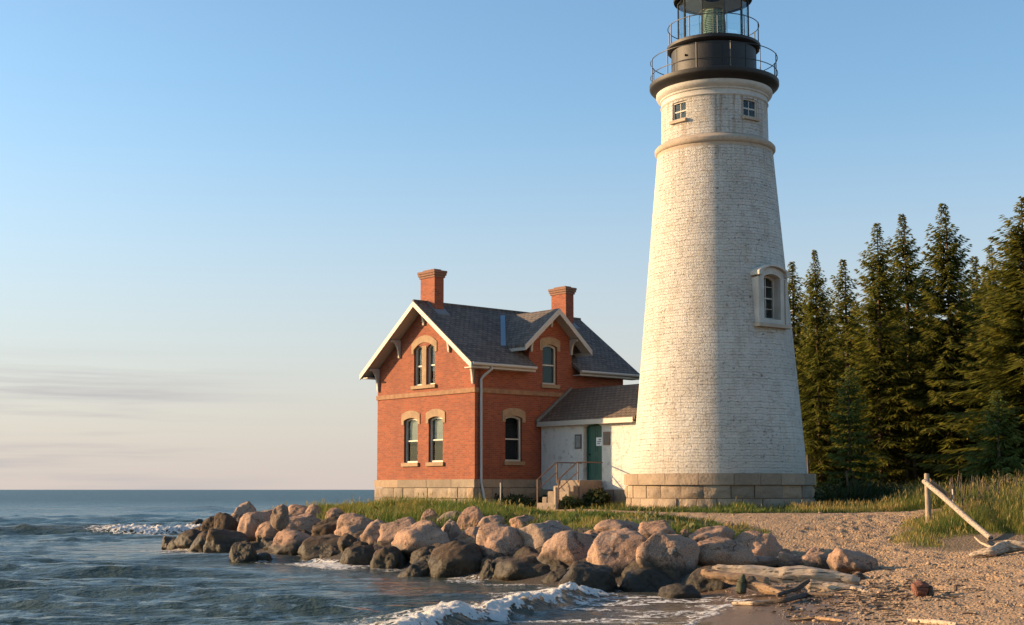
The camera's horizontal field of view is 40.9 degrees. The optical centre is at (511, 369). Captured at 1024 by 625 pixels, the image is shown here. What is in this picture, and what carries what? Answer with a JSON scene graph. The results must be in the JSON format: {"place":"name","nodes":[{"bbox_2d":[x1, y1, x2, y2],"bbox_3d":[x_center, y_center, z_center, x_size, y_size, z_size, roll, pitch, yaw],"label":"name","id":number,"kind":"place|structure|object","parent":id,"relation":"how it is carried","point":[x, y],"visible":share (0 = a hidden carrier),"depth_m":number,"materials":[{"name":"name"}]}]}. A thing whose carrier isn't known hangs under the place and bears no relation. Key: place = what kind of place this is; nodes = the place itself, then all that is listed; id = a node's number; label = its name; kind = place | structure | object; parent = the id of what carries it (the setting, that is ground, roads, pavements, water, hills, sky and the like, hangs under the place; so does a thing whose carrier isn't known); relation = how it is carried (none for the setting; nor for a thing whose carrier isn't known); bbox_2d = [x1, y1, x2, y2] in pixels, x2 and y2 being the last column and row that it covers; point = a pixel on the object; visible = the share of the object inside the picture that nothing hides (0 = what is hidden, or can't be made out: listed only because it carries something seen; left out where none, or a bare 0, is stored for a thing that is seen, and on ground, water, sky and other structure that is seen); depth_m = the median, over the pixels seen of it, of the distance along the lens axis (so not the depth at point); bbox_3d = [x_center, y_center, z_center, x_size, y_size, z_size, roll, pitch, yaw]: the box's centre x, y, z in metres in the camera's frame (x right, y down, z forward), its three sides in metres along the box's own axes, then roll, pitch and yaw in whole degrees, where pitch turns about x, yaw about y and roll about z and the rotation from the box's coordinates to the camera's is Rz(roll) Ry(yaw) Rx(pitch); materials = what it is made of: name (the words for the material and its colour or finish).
{"place":"outdoors","nodes":[
{"label":"outdoors","id":0,"kind":"place"},
{"bbox_2d":[0,490,715,624],"bbox_3d":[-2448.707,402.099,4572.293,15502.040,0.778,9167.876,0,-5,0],"label":"water","id":1,"kind":"structure","parent":0,"point":[60,564],"depth_m":32.41,"materials":[{"name":"liquid"}]},
{"bbox_2d":[86,524,201,534],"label":"sea foam","id":2,"kind":"object","parent":1,"relation":"on","point":[146,529],"visible":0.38,"depth_m":67.91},
{"bbox_2d":[229,541,256,562],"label":"boulder","id":3,"kind":"object","parent":1,"relation":"in","point":[242,552],"visible":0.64,"depth_m":42.05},
{"bbox_2d":[150,548,621,590],"bbox_3d":[-5.160,5.016,39.955,16.680,1.698,21.480,0,-5,0],"label":"sea foam","id":4,"kind":"object","parent":1,"relation":"on","point":[323,564],"visible":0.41,"depth_m":39.28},
{"bbox_2d":[318,581,759,624],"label":"sea foam","id":5,"kind":"object","parent":1,"relation":"on","point":[498,608],"visible":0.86,"depth_m":23.87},
{"bbox_2d":[0,0,1023,489],"label":"sky","id":6,"kind":"structure","parent":0,"point":[215,215],"materials":[{"name":"blue"}]},
{"bbox_2d":[256,492,769,537],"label":"shore grass","id":7,"kind":"structure","parent":0,"point":[485,507],"depth_m":44.74,"materials":[{"name":"plant"}]},
{"bbox_2d":[175,508,1023,624],"bbox_3d":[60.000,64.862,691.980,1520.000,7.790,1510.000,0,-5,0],"label":"ground","id":8,"kind":"structure","parent":0,"point":[742,615],"depth_m":28.63,"materials":[{"name":"sand"}]},
{"bbox_2d":[174,529,201,548],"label":"boulder","id":9,"kind":"object","parent":8,"relation":"on","point":[185,539],"visible":0.39,"depth_m":49.56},
{"bbox_2d":[188,531,207,552],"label":"boulder","id":10,"kind":"object","parent":8,"relation":"on","point":[197,545],"visible":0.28,"depth_m":47.20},
{"bbox_2d":[200,515,214,531],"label":"boulder","id":11,"kind":"object","parent":8,"relation":"on","point":[207,524],"visible":0.18,"depth_m":50.91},
{"bbox_2d":[214,512,237,530],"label":"boulder","id":12,"kind":"object","parent":8,"relation":"on","point":[225,521],"visible":0.34,"depth_m":49.32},
{"bbox_2d":[203,528,249,552],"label":"boulder","id":13,"kind":"object","parent":8,"relation":"on","point":[220,541],"visible":0.52,"depth_m":46.14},
{"bbox_2d":[231,501,256,523],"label":"boulder","id":14,"kind":"object","parent":8,"relation":"on","point":[241,510],"visible":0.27,"depth_m":50.45,"materials":[{"name":"stone"}]},
{"bbox_2d":[237,511,270,540],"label":"boulder","id":15,"kind":"object","parent":8,"relation":"on","point":[249,523],"visible":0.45,"depth_m":47.54,"materials":[{"name":"stone"}]},
{"bbox_2d":[255,521,278,541],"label":"boulder","id":16,"kind":"object","parent":8,"relation":"on","point":[264,529],"visible":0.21,"depth_m":46.68,"materials":[{"name":"stone"}]},
{"bbox_2d":[270,504,289,530],"bbox_3d":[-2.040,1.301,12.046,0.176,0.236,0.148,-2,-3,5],"label":"boulder","id":17,"kind":"object","parent":8,"relation":"on","point":[279,519],"visible":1,"depth_m":12.00,"materials":[{"name":"stone"}]},
{"bbox_2d":[266,528,310,555],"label":"boulder","id":18,"kind":"object","parent":8,"relation":"on","point":[289,541],"visible":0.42,"depth_m":43.77,"materials":[{"name":"stone"}]},
{"bbox_2d":[288,504,307,516],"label":"boulder","id":19,"kind":"object","parent":8,"relation":"on","point":[295,509],"visible":0.23,"depth_m":49.92,"materials":[{"name":"stone"}]},
{"bbox_2d":[285,513,320,532],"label":"boulder","id":20,"kind":"object","parent":8,"relation":"on","point":[307,522],"visible":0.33,"depth_m":46.44,"materials":[{"name":"stone"}]},
{"bbox_2d":[298,534,340,560],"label":"boulder","id":21,"kind":"object","parent":8,"relation":"on","point":[312,547],"visible":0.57,"depth_m":42.47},
{"bbox_2d":[311,516,338,535],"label":"boulder","id":22,"kind":"object","parent":8,"relation":"on","point":[328,525],"visible":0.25,"depth_m":44.62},
{"bbox_2d":[337,533,356,553],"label":"boulder","id":23,"kind":"object","parent":8,"relation":"on","point":[345,541],"visible":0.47,"depth_m":41.68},
{"bbox_2d":[334,513,373,535],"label":"boulder","id":24,"kind":"object","parent":8,"relation":"on","point":[350,523],"visible":0.38,"depth_m":43.95,"materials":[{"name":"stone"}]},
{"bbox_2d":[340,545,373,566],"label":"boulder","id":25,"kind":"object","parent":8,"relation":"on","point":[357,555],"visible":0.55,"depth_m":39.40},
{"bbox_2d":[357,519,383,544],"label":"boulder","id":26,"kind":"object","parent":8,"relation":"on","point":[370,535],"visible":0.4,"depth_m":41.57,"materials":[{"name":"stone"}]},
{"bbox_2d":[370,545,406,569],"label":"boulder","id":27,"kind":"object","parent":8,"relation":"on","point":[389,557],"visible":0.55,"depth_m":38.05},
{"bbox_2d":[377,517,415,541],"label":"boulder","id":28,"kind":"object","parent":8,"relation":"on","point":[388,531],"visible":0.43,"depth_m":41.33,"materials":[{"name":"stone"}]},
{"bbox_2d":[398,560,428,576],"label":"boulder","id":29,"kind":"object","parent":8,"relation":"on","point":[420,568],"visible":0.48,"depth_m":34.92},
{"bbox_2d":[391,520,449,560],"bbox_3d":[-2.566,5.123,39.074,1.820,1.616,1.814,-5,-3,-2],"label":"boulder","id":30,"kind":"object","parent":8,"relation":"on","point":[407,541],"visible":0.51,"depth_m":38.50,"materials":[{"name":"stone"}]},
{"bbox_2d":[410,546,434,563],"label":"boulder","id":31,"kind":"object","parent":8,"relation":"on","point":[416,555],"visible":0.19,"depth_m":37.64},
{"bbox_2d":[441,519,461,541],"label":"boulder","id":32,"kind":"object","parent":8,"relation":"on","point":[451,528],"visible":0.45,"depth_m":39.77,"materials":[{"name":"stone"}]},
{"bbox_2d":[428,541,484,577],"bbox_3d":[-1.346,5.124,35.043,1.612,1.445,1.502,6,-11,-13],"label":"boulder","id":33,"kind":"object","parent":8,"relation":"on","point":[453,559],"visible":0.52,"depth_m":34.49,"materials":[{"name":"stone"}]},
{"bbox_2d":[453,526,478,542],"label":"boulder","id":34,"kind":"object","parent":8,"relation":"on","point":[468,535],"visible":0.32,"depth_m":38.72,"materials":[{"name":"stone"}]},
{"bbox_2d":[457,506,482,528],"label":"boulder","id":35,"kind":"object","parent":8,"relation":"on","point":[471,513],"visible":0.48,"depth_m":41.20,"materials":[{"name":"stone"}]},
{"bbox_2d":[479,560,494,579],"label":"boulder","id":36,"kind":"object","parent":8,"relation":"on","point":[487,570],"visible":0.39,"depth_m":33.58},
{"bbox_2d":[477,515,504,526],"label":"boulder","id":37,"kind":"object","parent":8,"relation":"on","point":[490,518],"visible":0.33,"depth_m":40.42,"materials":[{"name":"stone"}]},
{"bbox_2d":[359,269,639,504],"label":"brick house","id":38,"kind":"structure","parent":8,"relation":"on","point":[467,396],"depth_m":54.32,"materials":[{"name":"red brick"}]},
{"bbox_2d":[401,411,419,466],"bbox_3d":[-3.946,2.784,55.129,0.448,2.243,1.240,4,-7,-41],"label":"window","id":39,"kind":"structure","parent":38,"relation":"in","point":[411,424],"depth_m":55.31,"materials":[{"name":"paint"}]},
{"bbox_2d":[416,346,421,385],"bbox_3d":[-3.588,-0.132,55.100,0.268,1.610,0.540,4,-7,-41],"label":"window","id":40,"kind":"structure","parent":38,"relation":"in","point":[418,351],"depth_m":55.21,"materials":[{"name":"glass"}]},
{"bbox_2d":[429,345,434,383],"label":"window","id":41,"kind":"structure","parent":38,"relation":"in","point":[431,349],"depth_m":54.57,"materials":[{"name":"glass"}]},
{"bbox_2d":[425,409,445,465],"bbox_3d":[-2.881,2.677,53.900,0.448,2.243,1.240,4,-7,-41],"label":"window","id":42,"kind":"structure","parent":38,"relation":"in","point":[437,422],"depth_m":54.07,"materials":[{"name":"paint"}]},
{"bbox_2d":[502,408,525,464],"bbox_3d":[-0.027,2.619,53.360,1.180,2.223,0.448,4,-7,-41],"label":"window","id":43,"kind":"structure","parent":38,"relation":"in","point":[509,415],"depth_m":53.53,"materials":[{"name":"paint"}]},
{"bbox_2d":[539,337,559,388],"bbox_3d":[1.411,-0.254,54.854,1.100,2.052,0.448,4,-7,-41],"label":"window","id":44,"kind":"structure","parent":38,"relation":"in","point":[545,343],"depth_m":55.02,"materials":[{"name":"paint"}]},
{"bbox_2d":[476,522,523,556],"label":"boulder","id":45,"kind":"object","parent":8,"relation":"on","point":[492,538],"visible":0.44,"depth_m":34.99,"materials":[{"name":"stone"}]},
{"bbox_2d":[501,494,534,506],"bbox_3d":[0.183,5.062,52.224,1.477,0.666,1.539,0,-5,0],"label":"shrub","id":46,"kind":"object","parent":8,"relation":"on","point":[513,498],"visible":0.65,"depth_m":51.91,"materials":[{"name":"green plant"}]},
{"bbox_2d":[492,552,550,580],"bbox_3d":[0.327,5.061,33.476,1.802,1.154,1.532,-3,-7,7],"label":"boulder","id":47,"kind":"object","parent":8,"relation":"on","point":[524,566],"visible":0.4,"depth_m":32.94,"materials":[{"name":"stone"}]},
{"bbox_2d":[509,515,535,527],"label":"boulder","id":48,"kind":"object","parent":8,"relation":"on","point":[517,522],"visible":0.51,"depth_m":39.47,"materials":[{"name":"stone"}]},
{"bbox_2d":[517,520,571,548],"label":"boulder","id":49,"kind":"object","parent":8,"relation":"on","point":[534,535],"visible":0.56,"depth_m":34.94,"materials":[{"name":"stone"}]},
{"bbox_2d":[541,567,567,582],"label":"boulder","id":50,"kind":"object","parent":8,"relation":"on","point":[556,575],"visible":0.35,"depth_m":32.06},
{"bbox_2d":[536,530,596,566],"bbox_3d":[1.344,4.620,33.333,1.874,1.396,1.593,-4,-7,-7],"label":"boulder","id":51,"kind":"object","parent":8,"relation":"on","point":[568,547],"visible":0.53,"depth_m":32.85,"materials":[{"name":"stone"}]},
{"bbox_2d":[537,480,601,509],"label":"stone steps","id":52,"kind":"structure","parent":8,"relation":"on","point":[574,488],"depth_m":50.59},
{"bbox_2d":[558,462,602,508],"bbox_3d":[2.522,4.360,50.543,2.263,1.923,0.052,4,-7,-41],"label":"handrail","id":53,"kind":"object","parent":52,"relation":"on","point":[577,472],"visible":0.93,"depth_m":50.36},
{"bbox_2d":[559,494,584,508],"bbox_3d":[2.152,4.843,49.861,1.024,0.644,1.001,0,-5,0],"label":"shrub","id":54,"kind":"object","parent":8,"relation":"on","point":[569,501],"visible":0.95,"depth_m":49.64,"materials":[{"name":"green plant"}]},
{"bbox_2d":[536,384,638,504],"bbox_3d":[4.131,3.079,52.979,3.680,5.100,5.545,4,-7,-41],"label":"entrance passage","id":55,"kind":"object","parent":8,"relation":"on","point":[590,415],"visible":0.3,"depth_m":52.31,"materials":[{"name":"white"}]},
{"bbox_2d":[587,424,601,479],"bbox_3d":[3.197,3.110,52.006,0.120,2.165,0.994,4,-7,-41],"label":"door","id":56,"kind":"structure","parent":55,"relation":"in","point":[594,453],"depth_m":52.10,"materials":[{"name":"green paint"}]},
{"bbox_2d":[558,561,617,592],"bbox_3d":[1.675,4.752,30.007,1.255,1.127,1.370,-1,-5,9],"label":"boulder","id":57,"kind":"object","parent":8,"relation":"on","point":[590,575],"visible":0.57,"depth_m":29.54,"materials":[{"name":"stone"}]},
{"bbox_2d":[582,486,612,507],"bbox_3d":[3.139,4.743,50.475,1.185,0.943,1.120,0,-5,0],"label":"shrub","id":58,"kind":"object","parent":8,"relation":"on","point":[595,497],"visible":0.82,"depth_m":50.29,"materials":[{"name":"green plant"}]},
{"bbox_2d":[586,528,646,574],"bbox_3d":[2.529,4.489,31.858,1.591,1.565,1.352,-6,-2,3],"label":"boulder","id":59,"kind":"object","parent":8,"relation":"on","point":[615,550],"visible":0.56,"depth_m":31.52,"materials":[{"name":"stone"}]},
{"bbox_2d":[594,519,638,531],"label":"boulder","id":60,"kind":"object","parent":8,"relation":"on","point":[608,525],"visible":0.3,"depth_m":34.59,"materials":[{"name":"stone"}]},
{"bbox_2d":[618,567,672,591],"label":"boulder","id":61,"kind":"object","parent":8,"relation":"on","point":[640,579],"visible":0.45,"depth_m":29.79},
{"bbox_2d":[637,520,676,537],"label":"boulder","id":62,"kind":"object","parent":8,"relation":"on","point":[646,529],"visible":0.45,"depth_m":34.08,"materials":[{"name":"stone"}]},
{"bbox_2d":[636,532,699,580],"bbox_3d":[3.410,4.433,30.605,1.219,1.621,1.352,-4,-6,35],"label":"boulder","id":63,"kind":"object","parent":8,"relation":"on","point":[673,557],"visible":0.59,"depth_m":30.31,"materials":[{"name":"stone"}]},
{"bbox_2d":[658,583,701,599],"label":"boulder","id":64,"kind":"object","parent":8,"relation":"on","point":[675,591],"visible":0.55,"depth_m":27.70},
{"bbox_2d":[686,565,732,592],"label":"boulder","id":65,"kind":"object","parent":8,"relation":"on","point":[698,581],"visible":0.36,"depth_m":28.67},
{"bbox_2d":[688,525,734,541],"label":"boulder","id":66,"kind":"object","parent":8,"relation":"on","point":[702,534],"visible":0.41,"depth_m":33.84,"materials":[{"name":"stone"}]},
{"bbox_2d":[624,0,815,509],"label":"lighthouse","id":67,"kind":"object","parent":8,"relation":"on","point":[718,418],"visible":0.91,"depth_m":47.69,"materials":[{"name":"brick"}]},
{"bbox_2d":[669,100,687,124],"bbox_3d":[6.050,-9.176,49.103,0.431,0.783,0.765,4,-7,-41],"label":"window","id":68,"kind":"structure","parent":67,"relation":"in","point":[681,112],"depth_m":49.20,"materials":[{"name":"paint"}]},
{"bbox_2d":[742,98,760,121],"bbox_3d":[8.397,-9.205,48.772,0.765,0.783,0.431,3,-6,-33],"label":"window","id":69,"kind":"structure","parent":67,"relation":"in","point":[747,109],"depth_m":48.84,"materials":[{"name":"paint"}]},
{"bbox_2d":[764,276,774,318],"bbox_3d":[8.733,-2.476,47.914,0.805,1.546,0.390,4,-6,-36],"label":"window","id":70,"kind":"structure","parent":67,"relation":"in","point":[770,279],"depth_m":47.93,"materials":[{"name":"paint"}]},
{"bbox_2d":[697,536,757,566],"bbox_3d":[4.688,4.385,31.333,1.614,1.131,1.372,3,-7,-10],"label":"boulder","id":71,"kind":"object","parent":8,"relation":"on","point":[715,550],"visible":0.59,"depth_m":30.84,"materials":[{"name":"stone"}]},
{"bbox_2d":[700,568,770,584],"bbox_3d":[4.490,4.192,27.601,1.420,0.346,0.288,-2,-5,21],"label":"driftwood log","id":72,"kind":"object","parent":8,"relation":"on","point":[731,578],"visible":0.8,"depth_m":27.56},
{"bbox_2d":[735,574,746,593],"bbox_3d":[4.521,4.245,27.087,0.213,0.406,0.282,-3,-6,30],"label":"bottle","id":73,"kind":"object","parent":8,"relation":"on","point":[741,586],"visible":1,"depth_m":27.04,"materials":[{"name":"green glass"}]},
{"bbox_2d":[733,530,782,556],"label":"boulder","id":74,"kind":"object","parent":8,"relation":"on","point":[759,543],"visible":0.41,"depth_m":33.67,"materials":[{"name":"stone"}]},
{"bbox_2d":[746,580,786,595],"bbox_3d":[4.984,4.272,26.892,0.233,0.308,0.972,5,-7,-44],"label":"driftwood log","id":75,"kind":"object","parent":8,"relation":"on","point":[763,588],"visible":0.97,"depth_m":26.87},
{"bbox_2d":[754,555,778,567],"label":"boulder","id":76,"kind":"object","parent":8,"relation":"on","point":[768,561],"visible":0.16,"depth_m":31.37,"materials":[{"name":"stone"}]},
{"bbox_2d":[712,564,859,584],"bbox_3d":[5.504,4.143,27.720,2.958,0.371,0.408,-2,-5,18],"label":"driftwood log","id":77,"kind":"object","parent":8,"relation":"on","point":[794,574],"visible":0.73,"depth_m":27.55,"materials":[{"name":"wood"}]},
{"bbox_2d":[776,552,802,567],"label":"boulder","id":78,"kind":"object","parent":8,"relation":"on","point":[786,559],"visible":0.33,"depth_m":31.32,"materials":[{"name":"stone"}]},
{"bbox_2d":[776,579,809,596],"bbox_3d":[5.473,4.245,26.661,0.978,0.311,0.115,4,-6,-39],"label":"driftwood branch","id":79,"kind":"object","parent":8,"relation":"on","point":[800,586],"visible":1,"depth_m":26.63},
{"bbox_2d":[753,592,833,605],"bbox_3d":[5.192,4.247,25.341,1.440,0.215,0.695,3,-6,-34],"label":"driftwood branch","id":80,"kind":"object","parent":8,"relation":"on","point":[793,598],"visible":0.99,"depth_m":25.30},
{"bbox_2d":[801,551,829,569],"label":"boulder","id":81,"kind":"object","parent":8,"relation":"on","point":[817,559],"visible":0.38,"depth_m":30.84,"materials":[{"name":"stone"}]},
{"bbox_2d":[787,261,846,477],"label":"spruce tree","id":82,"kind":"object","parent":8,"relation":"on","point":[795,323],"visible":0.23,"depth_m":73.13,"materials":[{"name":"green plant"}]},
{"bbox_2d":[790,616,843,621],"bbox_3d":[4.840,3.919,21.441,0.317,0.114,1.094,4,-6,-36],"label":"driftwood branch","id":83,"kind":"object","parent":8,"relation":"on","point":[818,618],"visible":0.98,"depth_m":21.62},
{"bbox_2d":[794,250,859,490],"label":"spruce tree","id":84,"kind":"object","parent":8,"relation":"on","point":[818,375],"visible":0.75,"depth_m":68.99,"materials":[{"name":"green plant"}]},
{"bbox_2d":[805,579,865,591],"bbox_3d":[6.364,4.282,26.975,1.176,0.282,0.268,-2,-5,21],"label":"driftwood log","id":85,"kind":"object","parent":8,"relation":"on","point":[814,585],"visible":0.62,"depth_m":26.96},
{"bbox_2d":[811,259,887,482],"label":"spruce tree","id":86,"kind":"object","parent":8,"relation":"on","point":[846,300],"visible":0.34,"depth_m":75.50,"materials":[{"name":"green plant"}]},
{"bbox_2d":[814,367,886,499],"bbox_3d":[14.321,2.933,57.842,2.692,6.164,2.916,4,-6,-38],"label":"young spruce tree","id":87,"kind":"object","parent":8,"relation":"on","point":[854,418],"visible":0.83,"depth_m":57.83,"materials":[{"name":"green plant"}]},
{"bbox_2d":[826,547,877,573],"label":"boulder","id":88,"kind":"object","parent":8,"relation":"on","point":[842,560],"visible":0.7,"depth_m":29.80,"materials":[{"name":"stone"}]},
{"bbox_2d":[702,512,1023,624],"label":"beach pebbles","id":89,"kind":"object","parent":8,"relation":"on","point":[995,601],"visible":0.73,"depth_m":25.93,"materials":[{"name":"gravel"}]},
{"bbox_2d":[816,223,936,485],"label":"spruce tree","id":90,"kind":"object","parent":8,"relation":"on","point":[873,385],"visible":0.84,"depth_m":65.87,"materials":[{"name":"green plant"}]},
{"bbox_2d":[748,567,1023,623],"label":"beach twigs","id":91,"kind":"object","parent":8,"relation":"on","point":[878,604],"visible":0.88,"depth_m":23.89,"materials":[{"name":"wood"}]},
{"bbox_2d":[814,475,962,503],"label":"undergrowth","id":92,"kind":"object","parent":8,"relation":"on","point":[866,494],"visible":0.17,"depth_m":55.51,"materials":[{"name":"green plant"}]},
{"bbox_2d":[781,467,1023,548],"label":"dune grass","id":93,"kind":"structure","parent":8,"relation":"on","point":[1006,516],"depth_m":36.76,"materials":[{"name":"plant"}]},
{"bbox_2d":[853,214,965,486],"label":"spruce tree","id":94,"kind":"object","parent":8,"relation":"on","point":[907,316],"visible":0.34,"depth_m":70.35,"materials":[{"name":"green plant"}]},
{"bbox_2d":[911,580,928,596],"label":"rock","id":95,"kind":"object","parent":8,"relation":"on","point":[920,588],"visible":1,"depth_m":23.66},
{"bbox_2d":[907,619,957,624],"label":"driftwood branch","id":96,"kind":"object","parent":8,"relation":"on","point":[936,622],"visible":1,"depth_m":19.48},
{"bbox_2d":[878,203,1003,486],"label":"spruce tree","id":97,"kind":"object","parent":8,"relation":"on","point":[942,333],"visible":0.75,"depth_m":65.01,"materials":[{"name":"green plant"}]},
{"bbox_2d":[922,473,992,540],"bbox_3d":[11.696,3.693,36.752,1.342,1.820,8.030,-1,-5,13],"label":"wooden fence","id":98,"kind":"object","parent":8,"relation":"on","point":[934,487],"visible":0.88,"depth_m":35.95,"materials":[{"name":"brown wood"}]},
{"bbox_2d":[906,196,1023,488],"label":"spruce tree","id":99,"kind":"object","parent":8,"relation":"on","point":[1012,330],"visible":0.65,"depth_m":58.20,"materials":[{"name":"green plant"}]},
{"bbox_2d":[934,332,1006,484],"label":"spruce tree","id":100,"kind":"object","parent":8,"relation":"on","point":[972,359],"visible":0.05,"depth_m":73.88,"materials":[{"name":"green plant"}]},
{"bbox_2d":[953,256,992,369],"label":"spruce tree","id":101,"kind":"object","parent":8,"relation":"on","point":[975,265],"visible":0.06,"depth_m":78.74,"materials":[{"name":"green plant"}]},
{"bbox_2d":[947,471,1022,513],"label":"dead stalks","id":102,"kind":"object","parent":8,"relation":"on","point":[972,480],"visible":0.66,"depth_m":38.44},
{"bbox_2d":[960,390,1023,487],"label":"young spruce tree","id":103,"kind":"object","parent":8,"relation":"on","point":[993,429],"visible":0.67,"depth_m":51.80,"materials":[{"name":"green plant"}]},
{"bbox_2d":[971,245,1013,405],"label":"spruce tree","id":104,"kind":"object","parent":8,"relation":"on","point":[985,278],"visible":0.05,"depth_m":74.46,"materials":[{"name":"green plant"}]},
{"bbox_2d":[969,540,1023,557],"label":"driftwood branch","id":105,"kind":"object","parent":8,"relation":"on","point":[1004,547],"visible":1,"depth_m":29.86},
{"bbox_2d":[977,256,1023,449],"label":"spruce tree","id":106,"kind":"object","parent":8,"relation":"on","point":[1002,363],"visible":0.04,"depth_m":69.30,"materials":[{"name":"green plant"}]},
{"bbox_2d":[985,473,1022,496],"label":"shrub","id":107,"kind":"object","parent":8,"relation":"on","point":[997,480],"visible":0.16,"depth_m":42.11,"materials":[{"name":"green plant"}]},
{"bbox_2d":[568,500,939,522],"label":"lawn grass","id":108,"kind":"structure","parent":0,"point":[778,509],"depth_m":44.13,"materials":[{"name":"plant"}]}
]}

